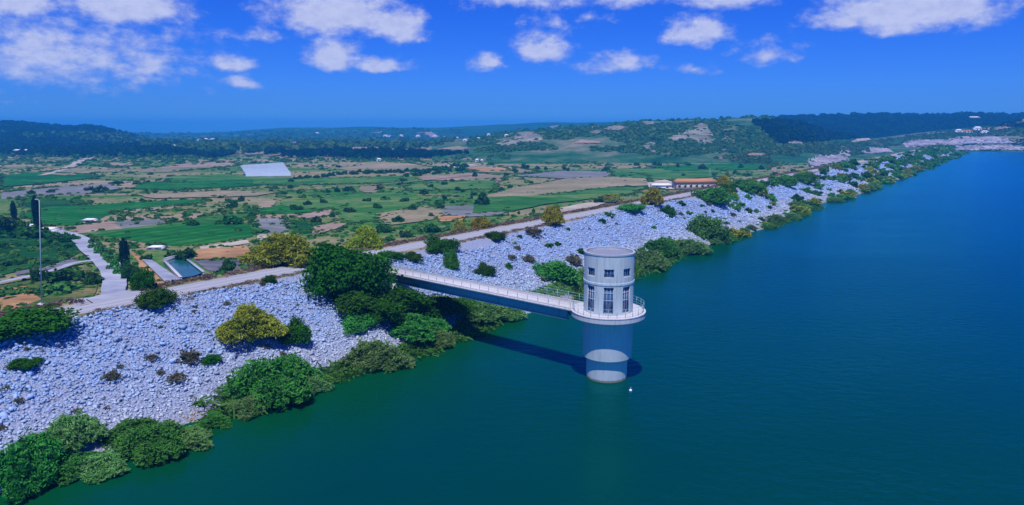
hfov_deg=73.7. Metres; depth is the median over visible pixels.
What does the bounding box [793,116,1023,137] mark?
hill
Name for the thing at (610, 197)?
shrub
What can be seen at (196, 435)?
shrub
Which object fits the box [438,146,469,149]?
bare slope
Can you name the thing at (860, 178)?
shrub
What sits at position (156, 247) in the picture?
house
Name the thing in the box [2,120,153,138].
woodland
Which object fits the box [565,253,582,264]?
shrub
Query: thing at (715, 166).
crop field
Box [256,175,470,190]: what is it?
track
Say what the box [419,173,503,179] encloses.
bare field
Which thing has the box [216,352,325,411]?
shrub
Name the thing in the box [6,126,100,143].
hill
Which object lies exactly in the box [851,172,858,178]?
shrub
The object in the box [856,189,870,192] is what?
shrub
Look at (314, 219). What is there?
valley tree
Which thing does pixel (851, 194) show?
shrub
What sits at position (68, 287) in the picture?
shrub
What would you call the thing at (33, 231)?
shrub
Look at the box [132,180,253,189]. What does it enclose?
crop field
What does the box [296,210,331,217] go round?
bare field
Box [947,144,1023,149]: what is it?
bare slope
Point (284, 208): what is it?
crop field
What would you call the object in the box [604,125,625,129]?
rock outcrop
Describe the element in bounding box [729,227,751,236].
shrub
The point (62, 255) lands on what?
scrub
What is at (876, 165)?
shrub
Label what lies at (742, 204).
shrub
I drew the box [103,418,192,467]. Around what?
shrub
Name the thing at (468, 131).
hills
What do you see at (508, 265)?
shrub
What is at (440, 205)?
valley tree
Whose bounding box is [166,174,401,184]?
meadow
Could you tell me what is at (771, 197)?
shrub
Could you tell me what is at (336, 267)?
tree
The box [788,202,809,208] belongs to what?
shrub
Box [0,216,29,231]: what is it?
shrub
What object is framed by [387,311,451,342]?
shrub
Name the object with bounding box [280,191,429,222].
meadow
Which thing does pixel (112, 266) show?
valley tree
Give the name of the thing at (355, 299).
shrub
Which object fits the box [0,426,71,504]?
shrub
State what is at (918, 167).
shrub
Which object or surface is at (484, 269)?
shrub
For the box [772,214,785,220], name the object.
shrub
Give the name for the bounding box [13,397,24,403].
tuft
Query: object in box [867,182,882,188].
shrub
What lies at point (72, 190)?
bare field
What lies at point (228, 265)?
shrub
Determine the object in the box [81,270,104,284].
shrub
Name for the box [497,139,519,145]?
rock outcrop
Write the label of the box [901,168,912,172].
shrub
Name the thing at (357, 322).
shrub
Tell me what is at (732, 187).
shrub
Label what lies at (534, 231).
shrub
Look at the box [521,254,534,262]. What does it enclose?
shrub
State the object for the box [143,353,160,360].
shrub
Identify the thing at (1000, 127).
bare slope
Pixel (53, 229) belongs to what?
house
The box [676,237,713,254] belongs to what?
shrub
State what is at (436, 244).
shrub
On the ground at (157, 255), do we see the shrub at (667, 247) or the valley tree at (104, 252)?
the valley tree at (104, 252)
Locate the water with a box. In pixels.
[0,151,1023,504]
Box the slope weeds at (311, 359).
[0,187,838,400]
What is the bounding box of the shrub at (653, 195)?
[639,186,664,204]
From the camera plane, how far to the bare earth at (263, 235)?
230.93 m
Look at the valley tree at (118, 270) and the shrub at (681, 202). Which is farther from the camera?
the shrub at (681, 202)
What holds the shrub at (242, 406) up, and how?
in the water
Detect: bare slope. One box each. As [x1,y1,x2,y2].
[420,132,438,137]
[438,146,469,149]
[576,139,600,143]
[747,153,764,155]
[807,149,849,167]
[851,138,869,141]
[862,147,891,153]
[903,139,943,146]
[938,136,1007,144]
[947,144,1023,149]
[961,140,1012,143]
[984,119,1023,129]
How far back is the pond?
174.05 m
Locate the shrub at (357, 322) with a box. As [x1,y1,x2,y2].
[341,310,382,335]
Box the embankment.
[0,145,966,492]
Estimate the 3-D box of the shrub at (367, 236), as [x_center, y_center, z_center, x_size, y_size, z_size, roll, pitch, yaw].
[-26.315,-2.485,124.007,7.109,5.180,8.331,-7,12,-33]
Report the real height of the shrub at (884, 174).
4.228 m
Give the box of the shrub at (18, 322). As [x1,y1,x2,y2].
[0,302,88,338]
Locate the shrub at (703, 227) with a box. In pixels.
[685,213,734,240]
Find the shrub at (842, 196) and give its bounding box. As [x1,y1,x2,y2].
[836,194,850,198]
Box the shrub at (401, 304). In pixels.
[366,287,438,322]
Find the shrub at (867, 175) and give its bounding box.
[860,172,872,177]
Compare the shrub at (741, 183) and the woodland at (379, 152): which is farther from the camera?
the woodland at (379, 152)
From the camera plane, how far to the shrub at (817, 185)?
295.68 m
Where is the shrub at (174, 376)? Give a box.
[164,370,188,383]
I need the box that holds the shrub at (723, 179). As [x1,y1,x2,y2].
[715,175,730,184]
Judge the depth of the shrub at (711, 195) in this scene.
213.83 m
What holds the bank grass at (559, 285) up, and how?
on the embankment
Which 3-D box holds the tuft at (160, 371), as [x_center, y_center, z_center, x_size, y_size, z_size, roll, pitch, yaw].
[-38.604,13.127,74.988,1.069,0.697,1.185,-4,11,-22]
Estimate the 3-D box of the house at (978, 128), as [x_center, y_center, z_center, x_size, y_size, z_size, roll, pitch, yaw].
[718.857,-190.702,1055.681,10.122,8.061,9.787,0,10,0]
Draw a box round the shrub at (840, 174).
[836,172,845,176]
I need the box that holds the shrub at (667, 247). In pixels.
[641,235,679,257]
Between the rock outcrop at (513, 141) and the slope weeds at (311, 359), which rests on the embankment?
the slope weeds at (311, 359)
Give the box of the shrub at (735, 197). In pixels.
[729,194,738,200]
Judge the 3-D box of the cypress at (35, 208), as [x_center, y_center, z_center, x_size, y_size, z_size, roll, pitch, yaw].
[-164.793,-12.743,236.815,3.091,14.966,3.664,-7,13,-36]
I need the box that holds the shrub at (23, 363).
[3,356,44,370]
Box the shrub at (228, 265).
[219,257,236,270]
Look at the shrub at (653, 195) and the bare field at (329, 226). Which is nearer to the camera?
the shrub at (653, 195)
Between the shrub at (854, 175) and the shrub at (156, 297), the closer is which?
the shrub at (156, 297)
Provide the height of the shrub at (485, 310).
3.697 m
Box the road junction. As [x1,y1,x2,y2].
[68,290,142,303]
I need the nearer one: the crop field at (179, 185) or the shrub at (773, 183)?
the shrub at (773, 183)
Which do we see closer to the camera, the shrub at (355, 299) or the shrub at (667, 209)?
the shrub at (355, 299)
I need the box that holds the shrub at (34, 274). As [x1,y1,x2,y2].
[29,266,47,281]
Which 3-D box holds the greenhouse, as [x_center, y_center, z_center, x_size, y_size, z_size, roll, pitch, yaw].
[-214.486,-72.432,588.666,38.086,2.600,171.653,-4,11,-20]
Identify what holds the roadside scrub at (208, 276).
on the embankment
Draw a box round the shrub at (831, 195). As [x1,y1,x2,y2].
[827,193,835,196]
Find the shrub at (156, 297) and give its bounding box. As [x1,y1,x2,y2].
[132,286,182,307]
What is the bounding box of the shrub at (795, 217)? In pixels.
[786,212,802,219]
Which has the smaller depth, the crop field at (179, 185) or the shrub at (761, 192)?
the shrub at (761, 192)
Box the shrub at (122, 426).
[98,417,159,446]
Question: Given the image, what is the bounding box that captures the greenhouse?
[240,162,290,175]
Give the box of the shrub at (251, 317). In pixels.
[214,302,289,343]
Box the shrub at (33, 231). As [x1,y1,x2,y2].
[15,224,54,238]
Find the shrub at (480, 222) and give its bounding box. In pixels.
[469,216,491,227]
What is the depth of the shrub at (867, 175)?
371.55 m
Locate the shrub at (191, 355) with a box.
[175,349,204,363]
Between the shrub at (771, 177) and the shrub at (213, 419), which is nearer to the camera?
the shrub at (213, 419)
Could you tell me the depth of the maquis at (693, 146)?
824.90 m
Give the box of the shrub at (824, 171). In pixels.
[819,169,827,174]
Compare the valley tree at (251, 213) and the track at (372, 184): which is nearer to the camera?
the valley tree at (251, 213)
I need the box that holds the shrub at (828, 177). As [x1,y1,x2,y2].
[824,175,835,179]
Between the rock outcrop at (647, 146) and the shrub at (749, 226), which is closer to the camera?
the shrub at (749, 226)
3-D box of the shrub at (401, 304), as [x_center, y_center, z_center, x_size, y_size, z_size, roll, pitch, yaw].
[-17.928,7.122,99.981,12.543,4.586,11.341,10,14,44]
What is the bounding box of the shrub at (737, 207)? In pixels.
[727,203,741,210]
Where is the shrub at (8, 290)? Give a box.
[0,285,31,296]
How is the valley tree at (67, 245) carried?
on the orchard ground at (35, 254)
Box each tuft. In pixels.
[0,424,7,430]
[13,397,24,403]
[156,369,164,374]
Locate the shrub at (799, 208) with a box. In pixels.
[789,204,810,213]
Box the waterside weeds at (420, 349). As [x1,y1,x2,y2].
[189,205,826,419]
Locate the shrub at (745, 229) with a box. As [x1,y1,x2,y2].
[739,228,750,231]
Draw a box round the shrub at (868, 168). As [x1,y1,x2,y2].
[864,166,873,170]
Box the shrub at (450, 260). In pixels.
[441,247,459,269]
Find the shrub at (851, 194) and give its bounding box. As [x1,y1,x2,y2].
[840,190,856,198]
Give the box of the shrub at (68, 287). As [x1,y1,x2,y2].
[28,281,85,296]
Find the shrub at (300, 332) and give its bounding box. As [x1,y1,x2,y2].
[272,313,311,343]
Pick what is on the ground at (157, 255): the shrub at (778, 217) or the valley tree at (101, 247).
the valley tree at (101, 247)
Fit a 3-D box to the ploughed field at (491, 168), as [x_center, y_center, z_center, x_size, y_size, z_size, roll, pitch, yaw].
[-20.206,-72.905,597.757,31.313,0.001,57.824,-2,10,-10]
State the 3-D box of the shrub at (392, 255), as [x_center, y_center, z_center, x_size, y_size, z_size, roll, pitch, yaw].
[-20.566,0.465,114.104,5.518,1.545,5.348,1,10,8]
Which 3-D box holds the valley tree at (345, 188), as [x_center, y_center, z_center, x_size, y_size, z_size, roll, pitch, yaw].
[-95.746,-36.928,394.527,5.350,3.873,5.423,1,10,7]
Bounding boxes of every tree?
[0,228,7,235]
[2,260,16,265]
[6,230,17,237]
[18,257,28,263]
[26,190,35,193]
[41,242,52,247]
[61,243,72,247]
[88,237,99,243]
[92,185,109,192]
[93,247,112,253]
[94,241,105,247]
[97,245,103,253]
[100,249,111,256]
[105,255,120,262]
[105,263,120,268]
[110,257,118,265]
[112,268,120,273]
[187,219,199,225]
[223,215,243,224]
[225,202,237,207]
[247,211,256,216]
[289,204,303,209]
[296,242,402,298]
[303,200,311,204]
[310,216,321,221]
[342,186,350,190]
[343,207,357,212]
[372,202,381,207]
[376,224,393,232]
[391,215,404,221]
[399,229,413,236]
[407,203,417,209]
[419,189,428,193]
[422,222,440,232]
[437,202,444,207]
[474,192,489,204]
[521,163,529,168]
[593,196,603,202]
[698,163,707,168]
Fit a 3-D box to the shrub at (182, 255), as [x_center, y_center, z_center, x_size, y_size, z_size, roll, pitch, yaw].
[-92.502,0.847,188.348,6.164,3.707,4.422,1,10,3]
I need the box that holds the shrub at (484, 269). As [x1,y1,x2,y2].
[472,261,496,275]
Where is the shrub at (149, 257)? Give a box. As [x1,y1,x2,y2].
[140,253,152,259]
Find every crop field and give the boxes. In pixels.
[0,172,98,186]
[19,199,205,224]
[97,223,252,245]
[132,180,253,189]
[247,205,318,213]
[488,162,581,162]
[649,164,769,170]
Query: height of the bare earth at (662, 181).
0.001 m
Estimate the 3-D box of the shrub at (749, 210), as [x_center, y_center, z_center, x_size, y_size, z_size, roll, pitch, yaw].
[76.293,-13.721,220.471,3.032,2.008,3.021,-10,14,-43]
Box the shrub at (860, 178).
[856,176,865,180]
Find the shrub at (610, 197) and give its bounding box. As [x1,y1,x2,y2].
[597,193,623,202]
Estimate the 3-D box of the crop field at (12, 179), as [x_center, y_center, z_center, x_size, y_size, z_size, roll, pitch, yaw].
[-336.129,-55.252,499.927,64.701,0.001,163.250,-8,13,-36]
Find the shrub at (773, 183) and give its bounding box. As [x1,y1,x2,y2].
[759,180,775,186]
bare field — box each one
[1,184,117,198]
[69,221,122,232]
[115,218,164,227]
[159,161,231,169]
[254,217,290,234]
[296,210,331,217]
[312,220,344,234]
[359,186,379,191]
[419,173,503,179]
[438,205,507,216]
[516,171,610,177]
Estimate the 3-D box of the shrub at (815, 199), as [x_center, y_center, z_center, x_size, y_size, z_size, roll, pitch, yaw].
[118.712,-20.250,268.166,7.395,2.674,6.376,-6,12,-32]
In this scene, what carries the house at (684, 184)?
on the ground at (157, 255)
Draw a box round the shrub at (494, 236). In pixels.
[484,231,506,240]
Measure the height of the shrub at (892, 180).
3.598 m
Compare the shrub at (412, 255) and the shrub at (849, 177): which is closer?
the shrub at (412, 255)
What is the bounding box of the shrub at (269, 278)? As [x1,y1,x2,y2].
[261,274,277,282]
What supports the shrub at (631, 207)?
on the embankment
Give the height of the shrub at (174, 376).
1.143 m
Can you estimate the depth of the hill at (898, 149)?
950.25 m
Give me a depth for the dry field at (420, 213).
285.56 m
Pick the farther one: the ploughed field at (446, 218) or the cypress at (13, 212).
the ploughed field at (446, 218)
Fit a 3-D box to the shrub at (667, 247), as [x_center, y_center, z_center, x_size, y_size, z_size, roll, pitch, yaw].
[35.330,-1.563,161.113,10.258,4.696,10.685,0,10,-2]
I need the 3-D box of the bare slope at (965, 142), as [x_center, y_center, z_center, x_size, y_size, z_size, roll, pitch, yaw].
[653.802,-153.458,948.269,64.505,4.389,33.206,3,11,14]
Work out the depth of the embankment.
80.51 m
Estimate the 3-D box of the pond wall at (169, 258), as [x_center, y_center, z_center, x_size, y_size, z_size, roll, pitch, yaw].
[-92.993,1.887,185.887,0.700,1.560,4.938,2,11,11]
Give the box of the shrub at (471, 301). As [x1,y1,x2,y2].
[458,297,477,308]
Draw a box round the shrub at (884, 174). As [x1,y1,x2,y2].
[879,171,887,176]
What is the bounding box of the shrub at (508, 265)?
[505,262,512,268]
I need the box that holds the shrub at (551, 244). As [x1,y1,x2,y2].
[544,242,553,247]
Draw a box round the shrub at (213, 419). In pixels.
[194,410,231,429]
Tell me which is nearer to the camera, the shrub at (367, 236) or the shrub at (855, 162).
the shrub at (367, 236)
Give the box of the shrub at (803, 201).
[792,199,808,204]
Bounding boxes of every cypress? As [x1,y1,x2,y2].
[10,201,17,219]
[31,194,42,226]
[118,237,129,268]
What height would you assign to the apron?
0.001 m
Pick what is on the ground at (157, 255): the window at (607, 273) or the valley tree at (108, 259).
the valley tree at (108, 259)
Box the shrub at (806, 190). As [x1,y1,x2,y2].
[799,187,812,192]
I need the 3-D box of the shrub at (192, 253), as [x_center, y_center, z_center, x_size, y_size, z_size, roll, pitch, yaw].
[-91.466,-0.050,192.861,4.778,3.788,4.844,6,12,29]
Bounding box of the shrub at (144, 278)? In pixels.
[128,267,156,290]
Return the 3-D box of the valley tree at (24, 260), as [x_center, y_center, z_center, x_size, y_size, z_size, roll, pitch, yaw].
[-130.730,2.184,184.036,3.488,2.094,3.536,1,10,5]
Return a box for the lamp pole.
[35,199,44,305]
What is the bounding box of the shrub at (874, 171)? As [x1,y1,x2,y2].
[869,169,879,174]
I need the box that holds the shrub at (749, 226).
[745,224,757,229]
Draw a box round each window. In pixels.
[588,267,594,275]
[588,285,593,311]
[603,288,613,313]
[604,269,613,277]
[622,286,628,312]
[623,268,629,276]
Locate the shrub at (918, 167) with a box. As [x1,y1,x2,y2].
[912,165,923,170]
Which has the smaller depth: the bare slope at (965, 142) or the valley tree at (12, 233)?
the valley tree at (12, 233)
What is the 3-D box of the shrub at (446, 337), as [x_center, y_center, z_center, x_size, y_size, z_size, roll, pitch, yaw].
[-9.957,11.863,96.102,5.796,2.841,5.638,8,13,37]
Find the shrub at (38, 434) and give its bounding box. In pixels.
[23,432,74,452]
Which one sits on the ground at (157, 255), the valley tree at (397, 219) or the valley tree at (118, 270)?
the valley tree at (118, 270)
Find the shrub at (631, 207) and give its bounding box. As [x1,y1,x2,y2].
[615,203,646,211]
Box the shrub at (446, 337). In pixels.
[419,328,457,348]
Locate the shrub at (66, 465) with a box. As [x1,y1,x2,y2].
[54,450,104,486]
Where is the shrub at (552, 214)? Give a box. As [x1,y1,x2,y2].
[541,206,565,225]
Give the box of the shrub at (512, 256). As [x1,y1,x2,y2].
[508,254,516,259]
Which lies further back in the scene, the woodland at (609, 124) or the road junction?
the woodland at (609, 124)
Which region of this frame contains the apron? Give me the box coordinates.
[142,259,179,281]
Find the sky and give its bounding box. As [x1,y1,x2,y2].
[0,0,1023,132]
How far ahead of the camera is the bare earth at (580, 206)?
312.92 m
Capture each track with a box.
[0,259,100,282]
[41,156,94,174]
[55,230,126,293]
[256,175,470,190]
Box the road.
[47,150,914,315]
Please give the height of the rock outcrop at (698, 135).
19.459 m
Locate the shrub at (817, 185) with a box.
[813,183,824,188]
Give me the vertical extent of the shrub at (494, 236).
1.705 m
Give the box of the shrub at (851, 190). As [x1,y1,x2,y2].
[845,188,857,193]
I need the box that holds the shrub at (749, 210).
[744,207,752,212]
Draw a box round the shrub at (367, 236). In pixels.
[344,224,383,249]
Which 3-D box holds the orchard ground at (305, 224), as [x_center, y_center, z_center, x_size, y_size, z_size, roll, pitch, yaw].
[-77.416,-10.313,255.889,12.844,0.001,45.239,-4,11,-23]
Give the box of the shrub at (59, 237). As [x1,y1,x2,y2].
[44,233,80,242]
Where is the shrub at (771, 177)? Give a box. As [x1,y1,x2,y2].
[767,175,777,180]
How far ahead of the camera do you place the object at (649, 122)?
992.72 m
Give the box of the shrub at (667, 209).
[660,205,678,214]
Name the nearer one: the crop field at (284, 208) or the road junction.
the road junction
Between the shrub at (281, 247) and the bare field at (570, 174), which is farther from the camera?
the bare field at (570, 174)
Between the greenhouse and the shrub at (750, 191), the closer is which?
the shrub at (750, 191)
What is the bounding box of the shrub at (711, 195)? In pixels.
[690,186,733,203]
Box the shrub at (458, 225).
[451,220,466,230]
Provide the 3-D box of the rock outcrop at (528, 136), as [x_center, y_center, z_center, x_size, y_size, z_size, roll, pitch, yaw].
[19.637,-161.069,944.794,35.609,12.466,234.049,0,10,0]
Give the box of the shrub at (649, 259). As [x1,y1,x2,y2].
[635,247,671,270]
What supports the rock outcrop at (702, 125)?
on the hill at (570, 150)
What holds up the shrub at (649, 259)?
on the embankment
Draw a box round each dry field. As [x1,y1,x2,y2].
[0,180,111,191]
[44,168,98,174]
[110,162,131,165]
[124,205,179,211]
[138,190,275,197]
[142,163,234,171]
[258,198,276,207]
[338,162,431,170]
[376,205,446,224]
[467,166,531,172]
[487,177,647,196]
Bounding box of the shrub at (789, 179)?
[774,172,798,186]
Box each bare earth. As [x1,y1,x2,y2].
[200,240,248,248]
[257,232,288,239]
[560,202,602,211]
[647,180,673,188]
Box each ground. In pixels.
[0,141,832,302]
[0,232,78,274]
[0,266,96,308]
[23,198,82,207]
[284,219,315,233]
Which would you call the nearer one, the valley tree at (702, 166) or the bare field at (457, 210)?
the bare field at (457, 210)
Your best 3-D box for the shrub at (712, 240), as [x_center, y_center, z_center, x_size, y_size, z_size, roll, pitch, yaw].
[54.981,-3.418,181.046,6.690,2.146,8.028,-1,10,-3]
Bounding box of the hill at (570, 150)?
[432,117,892,162]
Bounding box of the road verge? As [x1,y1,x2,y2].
[26,147,926,317]
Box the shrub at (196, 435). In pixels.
[178,425,213,450]
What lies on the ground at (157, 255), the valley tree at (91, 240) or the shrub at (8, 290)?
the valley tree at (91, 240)
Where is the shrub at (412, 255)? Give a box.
[403,251,423,260]
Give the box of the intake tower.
[571,246,645,382]
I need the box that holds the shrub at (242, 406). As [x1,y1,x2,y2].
[225,392,273,420]
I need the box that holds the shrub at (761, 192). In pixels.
[755,187,769,196]
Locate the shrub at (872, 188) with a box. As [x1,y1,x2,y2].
[868,184,876,190]
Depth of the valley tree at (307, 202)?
321.56 m
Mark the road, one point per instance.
(85, 307)
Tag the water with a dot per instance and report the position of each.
(864, 349)
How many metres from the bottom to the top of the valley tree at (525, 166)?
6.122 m
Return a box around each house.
[43,227,62,232]
[82,218,98,222]
[145,245,166,249]
[650,183,672,187]
[671,178,715,189]
[972,126,981,130]
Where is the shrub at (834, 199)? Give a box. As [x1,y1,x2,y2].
[826,197,844,201]
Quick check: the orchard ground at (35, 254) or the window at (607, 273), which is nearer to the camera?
the window at (607, 273)
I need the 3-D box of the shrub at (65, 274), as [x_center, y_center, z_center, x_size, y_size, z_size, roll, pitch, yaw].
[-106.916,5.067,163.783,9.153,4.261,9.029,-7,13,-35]
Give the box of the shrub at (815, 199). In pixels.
[807,197,821,202]
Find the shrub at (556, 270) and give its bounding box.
[531,258,583,283]
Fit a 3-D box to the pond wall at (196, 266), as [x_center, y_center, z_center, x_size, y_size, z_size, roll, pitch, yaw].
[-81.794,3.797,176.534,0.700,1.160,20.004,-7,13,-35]
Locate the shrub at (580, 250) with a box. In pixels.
[577,248,583,253]
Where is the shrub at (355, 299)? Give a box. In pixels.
[328,285,400,316]
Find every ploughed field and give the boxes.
[0,285,40,310]
[16,259,77,274]
[131,251,166,283]
[194,246,249,258]
[194,260,252,271]
[438,216,464,220]
[470,167,505,170]
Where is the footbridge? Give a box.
[385,259,583,319]
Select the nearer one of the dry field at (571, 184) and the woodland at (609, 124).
the dry field at (571, 184)
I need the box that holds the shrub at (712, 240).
[709,237,731,244]
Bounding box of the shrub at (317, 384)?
[304,373,334,394]
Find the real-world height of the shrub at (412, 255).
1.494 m
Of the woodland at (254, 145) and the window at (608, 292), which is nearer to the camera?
the window at (608, 292)
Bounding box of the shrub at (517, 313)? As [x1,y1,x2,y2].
[490,306,526,321]
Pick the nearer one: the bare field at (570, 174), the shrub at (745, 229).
the shrub at (745, 229)
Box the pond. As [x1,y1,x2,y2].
[167,259,201,277]
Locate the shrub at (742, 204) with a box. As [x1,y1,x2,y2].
[733,201,745,206]
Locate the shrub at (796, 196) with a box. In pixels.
[790,193,803,200]
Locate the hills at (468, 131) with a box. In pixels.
[136,121,638,141]
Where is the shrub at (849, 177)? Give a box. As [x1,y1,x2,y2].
[845,173,852,180]
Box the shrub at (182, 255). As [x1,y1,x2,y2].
[163,249,188,260]
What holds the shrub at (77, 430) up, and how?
on the embankment
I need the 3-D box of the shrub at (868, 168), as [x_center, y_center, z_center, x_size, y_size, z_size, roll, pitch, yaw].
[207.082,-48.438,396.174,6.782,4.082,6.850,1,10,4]
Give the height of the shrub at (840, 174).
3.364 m
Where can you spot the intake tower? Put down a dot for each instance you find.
(608, 312)
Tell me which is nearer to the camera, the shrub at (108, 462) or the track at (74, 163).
the shrub at (108, 462)
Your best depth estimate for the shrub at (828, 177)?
324.30 m
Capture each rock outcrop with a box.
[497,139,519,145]
[513,131,541,141]
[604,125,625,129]
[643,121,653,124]
[643,142,654,148]
[666,127,714,143]
[693,123,707,127]
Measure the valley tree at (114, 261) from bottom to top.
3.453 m
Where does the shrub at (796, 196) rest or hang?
on the embankment
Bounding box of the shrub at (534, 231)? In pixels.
[525,226,545,235]
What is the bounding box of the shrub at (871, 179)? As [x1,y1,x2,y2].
[865,177,879,182]
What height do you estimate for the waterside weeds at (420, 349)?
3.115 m
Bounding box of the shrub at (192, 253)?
[183,247,197,257]
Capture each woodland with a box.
[0,120,284,157]
[0,127,465,152]
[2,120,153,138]
[280,146,468,158]
[469,114,781,138]
[751,113,1023,143]
[769,111,1023,118]
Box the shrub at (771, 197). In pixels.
[767,195,778,200]
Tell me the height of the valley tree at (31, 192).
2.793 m
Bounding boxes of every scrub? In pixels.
[0,152,834,310]
[0,165,829,317]
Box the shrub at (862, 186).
[855,183,869,189]
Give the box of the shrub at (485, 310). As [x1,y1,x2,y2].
[461,300,514,323]
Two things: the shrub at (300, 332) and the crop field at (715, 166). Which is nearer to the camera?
the shrub at (300, 332)
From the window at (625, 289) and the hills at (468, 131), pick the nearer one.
the window at (625, 289)
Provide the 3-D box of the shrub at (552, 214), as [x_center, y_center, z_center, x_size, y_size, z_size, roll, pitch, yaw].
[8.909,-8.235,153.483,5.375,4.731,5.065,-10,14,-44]
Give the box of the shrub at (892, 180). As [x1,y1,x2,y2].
[884,177,895,182]
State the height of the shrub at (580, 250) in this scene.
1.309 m
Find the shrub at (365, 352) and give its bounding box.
[335,336,412,371]
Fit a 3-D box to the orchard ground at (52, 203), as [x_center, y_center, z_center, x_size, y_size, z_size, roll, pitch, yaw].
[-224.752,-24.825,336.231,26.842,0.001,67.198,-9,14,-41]
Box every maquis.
[0,152,510,164]
[466,117,777,156]
[713,121,1023,164]
[951,137,1023,150]
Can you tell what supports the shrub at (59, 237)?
on the orchard ground at (35, 254)
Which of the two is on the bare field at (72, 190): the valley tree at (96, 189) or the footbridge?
the valley tree at (96, 189)
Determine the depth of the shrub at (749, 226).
201.53 m
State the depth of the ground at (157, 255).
399.13 m
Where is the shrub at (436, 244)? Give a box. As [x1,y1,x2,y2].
[423,234,461,252]
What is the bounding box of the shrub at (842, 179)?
[836,176,846,182]
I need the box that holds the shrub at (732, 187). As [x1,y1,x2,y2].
[720,183,738,192]
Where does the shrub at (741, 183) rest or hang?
on the embankment
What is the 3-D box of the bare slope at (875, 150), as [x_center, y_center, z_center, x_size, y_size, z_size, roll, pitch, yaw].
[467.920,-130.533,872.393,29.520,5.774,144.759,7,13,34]
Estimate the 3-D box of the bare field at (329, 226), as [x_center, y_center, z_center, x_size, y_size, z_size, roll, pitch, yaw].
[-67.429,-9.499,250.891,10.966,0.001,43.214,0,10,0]
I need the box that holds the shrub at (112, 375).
[100,368,120,382]
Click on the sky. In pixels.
(153, 66)
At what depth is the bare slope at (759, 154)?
739.30 m
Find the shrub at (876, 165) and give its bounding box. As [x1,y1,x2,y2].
[872,163,880,168]
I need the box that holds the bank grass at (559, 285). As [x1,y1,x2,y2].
[527,266,583,296]
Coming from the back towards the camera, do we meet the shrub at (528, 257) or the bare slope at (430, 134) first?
the bare slope at (430, 134)
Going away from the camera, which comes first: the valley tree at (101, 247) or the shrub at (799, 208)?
the valley tree at (101, 247)
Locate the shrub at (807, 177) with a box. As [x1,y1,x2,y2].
[792,170,820,183]
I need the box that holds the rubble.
[0,144,951,492]
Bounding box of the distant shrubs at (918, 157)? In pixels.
[864,144,969,174]
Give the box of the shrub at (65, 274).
[44,267,85,281]
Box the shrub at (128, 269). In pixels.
[120,259,140,280]
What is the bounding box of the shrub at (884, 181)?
[880,179,889,182]
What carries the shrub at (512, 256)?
on the embankment
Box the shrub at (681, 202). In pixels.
[676,200,686,205]
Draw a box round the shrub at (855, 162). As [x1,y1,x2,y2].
[848,158,860,165]
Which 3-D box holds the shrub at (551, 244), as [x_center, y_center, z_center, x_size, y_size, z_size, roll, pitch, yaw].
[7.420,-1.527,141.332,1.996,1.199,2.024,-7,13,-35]
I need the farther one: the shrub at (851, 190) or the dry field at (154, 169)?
the dry field at (154, 169)
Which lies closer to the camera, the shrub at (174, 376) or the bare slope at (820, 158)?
the shrub at (174, 376)
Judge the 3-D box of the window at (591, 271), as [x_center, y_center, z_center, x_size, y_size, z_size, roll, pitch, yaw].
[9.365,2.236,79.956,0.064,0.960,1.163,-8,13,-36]
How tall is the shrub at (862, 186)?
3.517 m
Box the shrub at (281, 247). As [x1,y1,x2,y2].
[238,231,314,267]
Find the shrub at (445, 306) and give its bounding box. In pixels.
[417,292,477,318]
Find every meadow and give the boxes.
[87,213,248,235]
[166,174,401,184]
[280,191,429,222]
[404,180,494,190]
[472,187,641,212]
[610,168,724,178]
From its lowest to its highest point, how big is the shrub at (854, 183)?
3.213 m
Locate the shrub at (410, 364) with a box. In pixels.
[382,352,416,372]
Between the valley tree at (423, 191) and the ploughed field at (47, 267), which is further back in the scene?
the valley tree at (423, 191)
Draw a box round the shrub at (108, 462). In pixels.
[62,444,130,483]
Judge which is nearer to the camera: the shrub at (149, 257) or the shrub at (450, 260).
the shrub at (450, 260)
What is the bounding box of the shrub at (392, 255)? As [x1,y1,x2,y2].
[377,250,405,260]
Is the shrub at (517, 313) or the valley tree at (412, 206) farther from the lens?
the valley tree at (412, 206)
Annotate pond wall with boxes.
[163,255,176,262]
[163,260,181,278]
[186,259,204,275]
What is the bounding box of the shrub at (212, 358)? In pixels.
[197,353,224,365]
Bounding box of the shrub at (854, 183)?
[847,181,857,186]
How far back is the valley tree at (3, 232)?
226.74 m
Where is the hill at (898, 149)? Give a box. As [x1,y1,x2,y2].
[870,127,1023,153]
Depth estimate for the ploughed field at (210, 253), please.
199.63 m
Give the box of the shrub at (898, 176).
[891,174,903,178]
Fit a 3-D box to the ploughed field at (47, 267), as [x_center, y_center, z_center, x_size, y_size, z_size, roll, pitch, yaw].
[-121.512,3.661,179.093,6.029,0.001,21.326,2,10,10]
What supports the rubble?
on the embankment
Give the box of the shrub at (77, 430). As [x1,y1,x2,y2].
[43,408,108,453]
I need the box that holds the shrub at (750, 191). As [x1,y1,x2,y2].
[742,185,756,193]
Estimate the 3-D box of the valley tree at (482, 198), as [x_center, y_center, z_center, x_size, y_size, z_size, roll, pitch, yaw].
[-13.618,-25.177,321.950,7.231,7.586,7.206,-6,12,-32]
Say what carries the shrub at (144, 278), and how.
on the embankment
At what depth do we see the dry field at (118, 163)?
688.91 m
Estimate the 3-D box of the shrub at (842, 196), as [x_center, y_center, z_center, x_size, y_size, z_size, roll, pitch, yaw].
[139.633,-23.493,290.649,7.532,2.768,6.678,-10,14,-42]
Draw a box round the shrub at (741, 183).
[727,177,765,190]
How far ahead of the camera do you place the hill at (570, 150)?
769.67 m

